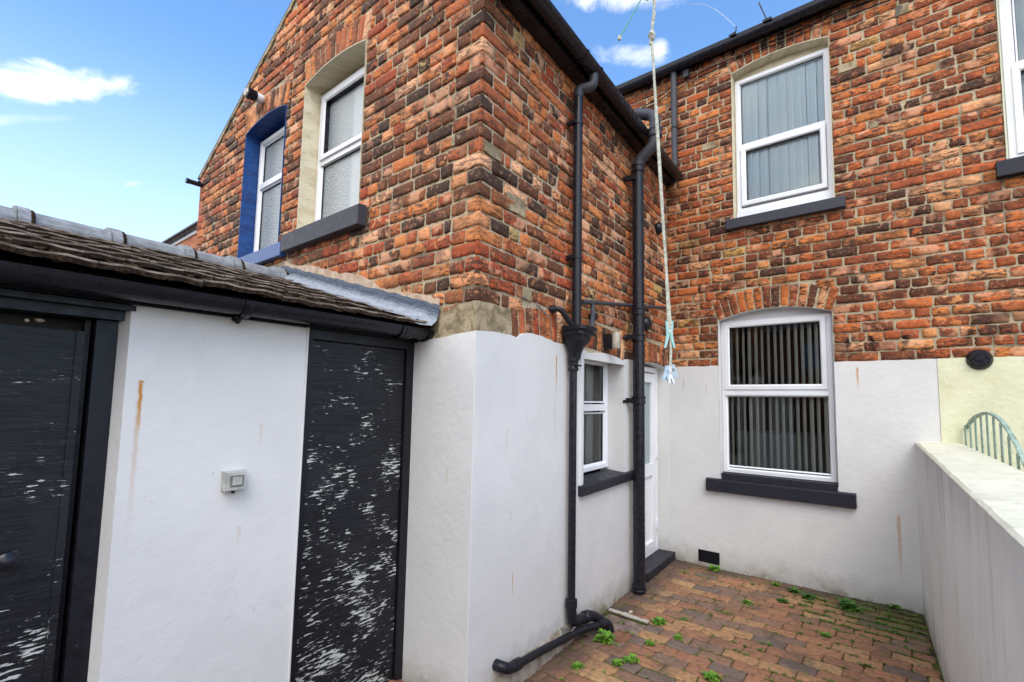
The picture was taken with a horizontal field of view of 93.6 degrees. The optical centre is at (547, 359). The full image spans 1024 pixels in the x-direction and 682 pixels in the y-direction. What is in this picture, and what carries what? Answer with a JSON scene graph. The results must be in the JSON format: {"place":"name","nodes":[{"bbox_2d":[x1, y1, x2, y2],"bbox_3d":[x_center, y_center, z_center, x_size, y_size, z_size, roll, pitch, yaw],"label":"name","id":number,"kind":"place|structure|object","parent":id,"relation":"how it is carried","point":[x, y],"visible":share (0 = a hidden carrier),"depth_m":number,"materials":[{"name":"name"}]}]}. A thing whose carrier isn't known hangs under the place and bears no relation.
{"place":"outdoors","nodes":[
{"label":"outdoors","id":0,"kind":"place"},
{"bbox_2d":[388,679,402,681],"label":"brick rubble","id":1,"kind":"object","parent":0,"point":[399,680],"visible":0.27,"depth_m":2.66,"materials":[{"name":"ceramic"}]},
{"bbox_2d":[0,0,812,241],"label":"sky","id":2,"kind":"structure","parent":0,"point":[108,107],"materials":[{"name":"blue"}]},
{"bbox_2d":[617,0,671,368],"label":"washing line","id":3,"kind":"object","parent":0,"point":[651,35],"visible":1,"depth_m":1.45,"materials":[{"name":"fabric"}]},
{"bbox_2d":[662,365,668,379],"bbox_3d":[0.359,0.040,1.444,0.030,0.045,0.012,3,-5,-23],"label":"clothes peg","id":4,"kind":"object","parent":3,"relation":"attached to","point":[666,374],"visible":1,"depth_m":1.44,"materials":[{"name":"blue plastic"}]},
{"bbox_2d":[664,321,674,347],"bbox_3d":[0.369,-0.075,1.447,0.034,0.083,0.012,1,-5,0],"label":"clothes peg","id":5,"kind":"object","parent":3,"relation":"attached to","point":[669,332],"visible":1,"depth_m":1.44,"materials":[{"name":"teal plastic"}]},
{"bbox_2d":[667,365,674,383],"bbox_3d":[0.372,0.045,1.447,0.023,0.055,0.012,1,-5,-9],"label":"clothes peg","id":6,"kind":"object","parent":3,"relation":"hanging from","point":[671,378],"visible":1,"depth_m":1.44,"materials":[{"name":"white plastic"}]},
{"bbox_2d":[672,364,678,377],"bbox_3d":[0.382,0.035,1.446,0.029,0.043,0.012,-1,-5,17],"label":"clothes peg","id":7,"kind":"object","parent":3,"relation":"attached to","point":[674,373],"visible":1,"depth_m":1.44,"materials":[{"name":"blue plastic"}]},
{"bbox_2d":[523,559,943,681],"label":"yard paving","id":8,"kind":"structure","parent":0,"point":[755,628],"depth_m":3.27,"materials":[{"name":"brick"}]},
{"bbox_2d":[570,661,584,670],"bbox_3d":[0.183,1.861,2.918,0.086,0.022,0.076,4,-6,-31],"label":"weed","id":9,"kind":"object","parent":8,"relation":"on","point":[576,665],"visible":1,"depth_m":2.92,"materials":[{"name":"green plant"}]},
{"bbox_2d":[591,628,615,643],"bbox_3d":[0.395,1.874,3.255,0.170,0.058,0.146,-2,-6,33],"label":"weed","id":10,"kind":"object","parent":8,"relation":"on","point":[605,637],"visible":1,"depth_m":3.23,"materials":[{"name":"green plant"}]},
{"bbox_2d":[585,608,648,646],"bbox_3d":[0.487,1.946,3.482,0.390,0.079,0.529,-3,-6,37],"label":"drain gully","id":11,"kind":"object","parent":8,"relation":"in","point":[621,638],"visible":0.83,"depth_m":3.48,"materials":[{"name":"ceramic"}]},
{"bbox_2d":[611,658,625,667],"bbox_3d":[0.430,1.865,2.952,0.090,0.028,0.120,-2,-6,33],"label":"weed","id":12,"kind":"object","parent":8,"relation":"on","point":[616,661],"visible":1,"depth_m":2.95,"materials":[{"name":"green plant"}]},
{"bbox_2d":[622,653,639,663],"bbox_3d":[0.525,1.869,2.993,0.110,0.031,0.111,1,-5,1],"label":"weed","id":13,"kind":"object","parent":8,"relation":"on","point":[631,658],"visible":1,"depth_m":3.00,"materials":[{"name":"green plant"}]},
{"bbox_2d":[645,639,654,645],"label":"weed","id":14,"kind":"object","parent":8,"relation":"on","point":[649,642],"visible":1,"depth_m":3.20,"materials":[{"name":"green plant"}]},
{"bbox_2d":[651,616,667,625],"bbox_3d":[0.815,1.907,3.505,0.115,0.044,0.130,1,-5,3],"label":"weed","id":15,"kind":"object","parent":8,"relation":"on","point":[659,620],"visible":1,"depth_m":3.50,"materials":[{"name":"green plant"}]},
{"bbox_2d":[674,633,681,640],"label":"weed","id":16,"kind":"object","parent":8,"relation":"on","point":[677,636],"visible":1,"depth_m":3.28,"materials":[{"name":"green plant"}]},
{"bbox_2d":[701,670,722,681],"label":"weed","id":17,"kind":"object","parent":8,"relation":"on","point":[712,675],"visible":1,"depth_m":2.81,"materials":[{"name":"green plant"}]},
{"bbox_2d":[708,564,720,571],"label":"weed","id":18,"kind":"object","parent":8,"relation":"on","point":[713,567],"visible":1,"depth_m":4.63,"materials":[{"name":"green plant"}]},
{"bbox_2d":[533,562,930,681],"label":"joint moss","id":19,"kind":"object","parent":8,"relation":"on","point":[793,638],"visible":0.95,"depth_m":3.36,"materials":[{"name":"green plant"}]},
{"bbox_2d":[543,562,930,681],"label":"seedlings","id":20,"kind":"object","parent":8,"relation":"on","point":[868,625],"visible":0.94,"depth_m":3.52,"materials":[{"name":"green plant"}]},
{"bbox_2d":[738,599,753,605],"bbox_3d":[1.617,1.960,3.886,0.086,0.026,0.124,2,-5,-19],"label":"weed","id":21,"kind":"object","parent":8,"relation":"on","point":[747,601],"visible":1,"depth_m":3.87,"materials":[{"name":"green plant"}]},
{"bbox_2d":[776,597,789,602],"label":"weed","id":22,"kind":"object","parent":8,"relation":"on","point":[781,600],"visible":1,"depth_m":3.91,"materials":[{"name":"green plant"}]},
{"bbox_2d":[788,586,799,593],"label":"weed","id":23,"kind":"object","parent":8,"relation":"on","point":[794,589],"visible":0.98,"depth_m":4.12,"materials":[{"name":"green plant"}]},
{"bbox_2d":[800,591,817,599],"bbox_3d":[2.164,1.968,3.996,0.138,0.042,0.126,1,-5,1],"label":"weed","id":24,"kind":"object","parent":8,"relation":"on","point":[809,596],"visible":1,"depth_m":3.98,"materials":[{"name":"green plant"}]},
{"bbox_2d":[819,631,831,636],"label":"weed","id":25,"kind":"object","parent":8,"relation":"on","point":[827,634],"visible":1,"depth_m":3.36,"materials":[{"name":"green plant"}]},
{"bbox_2d":[838,597,864,612],"bbox_3d":[2.413,1.946,3.805,0.189,0.061,0.185,-2,-6,33],"label":"weed","id":26,"kind":"object","parent":8,"relation":"on","point":[848,604],"visible":1,"depth_m":3.79,"materials":[{"name":"green plant"}]},
{"bbox_2d":[884,603,900,608],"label":"weed","id":27,"kind":"object","parent":8,"relation":"on","point":[895,606],"visible":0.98,"depth_m":3.83,"materials":[{"name":"green plant"}]},
{"bbox_2d":[914,0,1023,471],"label":"terraced house","id":28,"kind":"structure","parent":0,"point":[973,82],"depth_m":3.73,"materials":[{"name":"brick"}]},
{"bbox_2d":[997,0,1023,158],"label":"window","id":29,"kind":"structure","parent":28,"relation":"in","point":[1010,12],"depth_m":3.72,"materials":[{"name":"white plastic"}]},
{"label":"ground","id":30,"kind":"structure","parent":0,"visible":0},
{"bbox_2d":[162,220,197,248],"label":"distant house","id":31,"kind":"structure","parent":30,"relation":"on","point":[187,236],"depth_m":10.77,"materials":[{"name":"orange brick"}]},
{"bbox_2d":[0,205,439,681],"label":"outhouse","id":32,"kind":"structure","parent":30,"relation":"on","point":[151,391],"depth_m":1.96,"materials":[{"name":"white paint"}]},
{"bbox_2d":[0,324,84,681],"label":"door","id":33,"kind":"structure","parent":32,"relation":"in","point":[41,368],"depth_m":1.63,"materials":[{"name":"black paint"}]},
{"bbox_2d":[220,469,246,493],"bbox_3d":[-1.322,0.519,2.029,0.060,0.094,0.082,-2,-6,33],"label":"light switch","id":34,"kind":"object","parent":32,"relation":"attached to","point":[232,481],"visible":1,"depth_m":2.01,"materials":[{"name":"grey plastic"}]},
{"bbox_2d":[295,341,403,681],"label":"door","id":35,"kind":"structure","parent":32,"relation":"in","point":[347,600],"depth_m":2.51,"materials":[{"name":"black paint"}]},
{"bbox_2d":[185,0,297,267],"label":"terraced house","id":36,"kind":"structure","parent":30,"relation":"on","point":[242,177],"depth_m":4.68,"materials":[{"name":"brick"}]},
{"bbox_2d":[244,87,264,103],"bbox_3d":[-2.708,-2.437,4.439,0.102,0.096,0.164,-2,-6,33],"label":"boiler flue","id":37,"kind":"object","parent":36,"relation":"attached to","point":[251,94],"visible":1,"depth_m":4.40,"materials":[{"name":"white plastic"}]},
{"bbox_2d":[253,124,284,251],"bbox_3d":[-2.526,-1.611,4.526,0.822,1.283,0.080,-3,-6,36],"label":"window","id":38,"kind":"structure","parent":36,"relation":"in","point":[271,149],"depth_m":4.65,"materials":[{"name":"white plastic"}]},
{"bbox_2d":[280,0,950,681],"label":"terraced house","id":39,"kind":"structure","parent":30,"relation":"on","point":[792,414],"depth_m":3.96,"materials":[{"name":"brick"}]},
{"bbox_2d":[314,64,364,221],"bbox_3d":[-1.578,-1.724,3.825,0.877,1.236,0.093,-3,-6,37],"label":"window","id":40,"kind":"structure","parent":39,"relation":"in","point":[339,149],"depth_m":3.89,"materials":[{"name":"white plastic"}]},
{"bbox_2d":[492,618,614,674],"bbox_3d":[0.061,1.799,3.021,0.175,0.258,1.161,-3,-6,39],"label":"waste pipe","id":41,"kind":"object","parent":39,"relation":"attached to","point":[516,664],"visible":0.91,"depth_m":2.90,"materials":[{"name":"black paint"}]},
{"bbox_2d":[548,305,574,324],"bbox_3d":[0.110,-0.278,3.240,0.215,0.167,0.068,2,-5,-19],"label":"overflow pipe","id":42,"kind":"object","parent":39,"relation":"attached to","point":[561,311],"visible":0.91,"depth_m":3.21,"materials":[{"name":"black paint"}]},
{"bbox_2d":[561,72,605,629],"bbox_3d":[0.290,-0.100,3.437,0.205,4.039,0.502,-2,-6,33],"label":"rainwater downpipe","id":43,"kind":"object","parent":39,"relation":"attached to","point":[578,335],"visible":1,"depth_m":3.31,"materials":[{"name":"black plastic"}]},
{"bbox_2d":[583,359,607,474],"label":"window","id":44,"kind":"structure","parent":39,"relation":"in","point":[595,372],"depth_m":4.20,"materials":[{"name":"white plastic"}]},
{"bbox_2d":[603,332,620,349],"bbox_3d":[0.524,-0.153,3.888,0.138,0.140,0.076,0,-5,8],"label":"outdoor lamp","id":45,"kind":"object","parent":39,"relation":"attached to","point":[610,341],"visible":1,"depth_m":3.86,"materials":[{"name":"black paint"}]},
{"bbox_2d":[581,299,666,326],"bbox_3d":[0.772,-0.368,4.274,0.133,0.532,1.855,-2,-6,33],"label":"overflow pipe","id":46,"kind":"object","parent":39,"relation":"attached to","point":[593,316],"visible":0.94,"depth_m":3.70,"materials":[{"name":"plastic"}]},
{"bbox_2d":[623,108,661,594],"bbox_3d":[0.848,-0.174,4.220,0.349,4.317,0.162,-1,-5,17],"label":"soil pipe","id":47,"kind":"object","parent":39,"relation":"attached to","point":[638,335],"visible":0.98,"depth_m":4.19,"materials":[{"name":"black plastic"}]},
{"bbox_2d":[645,367,658,557],"bbox_3d":[0.964,1.018,4.829,0.085,1.897,0.720,-2,-6,33],"label":"back door","id":48,"kind":"structure","parent":39,"relation":"in","point":[651,379],"depth_m":4.98,"materials":[{"name":"white plastic"}]},
{"bbox_2d":[671,72,677,167],"bbox_3d":[1.398,-2.594,5.273,0.079,1.170,0.080,-2,-6,33],"label":"rainwater downpipe","id":49,"kind":"object","parent":39,"relation":"attached to","point":[674,135],"visible":0.73,"depth_m":5.25,"materials":[{"name":"grey plastic"}]},
{"bbox_2d":[689,2,772,37],"bbox_3d":[1.887,-3.580,4.972,0.811,0.537,0.083,-3,-6,35],"label":"roof aerial","id":50,"kind":"object","parent":39,"relation":"on","point":[765,20],"visible":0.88,"depth_m":4.80,"materials":[{"name":"black paint"}]},
{"bbox_2d":[721,308,837,482],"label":"window","id":51,"kind":"structure","parent":39,"relation":"in","point":[779,412],"depth_m":4.76,"materials":[{"name":"white plastic"}]},
{"bbox_2d":[734,45,833,217],"bbox_3d":[2.468,-2.095,4.931,1.352,1.917,0.625,-3,-6,37],"label":"window","id":52,"kind":"structure","parent":39,"relation":"in","point":[783,135],"depth_m":4.74,"materials":[{"name":"white plastic"}]},
{"bbox_2d":[915,441,1023,681],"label":"boundary wall","id":53,"kind":"structure","parent":30,"relation":"on","point":[971,514],"depth_m":2.12,"materials":[{"name":"white paint"}]},
{"bbox_2d":[964,412,1023,469],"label":"garden gate","id":54,"kind":"structure","parent":53,"relation":"attached to","point":[1015,442],"depth_m":3.13,"materials":[{"name":"green metal"}]}
]}

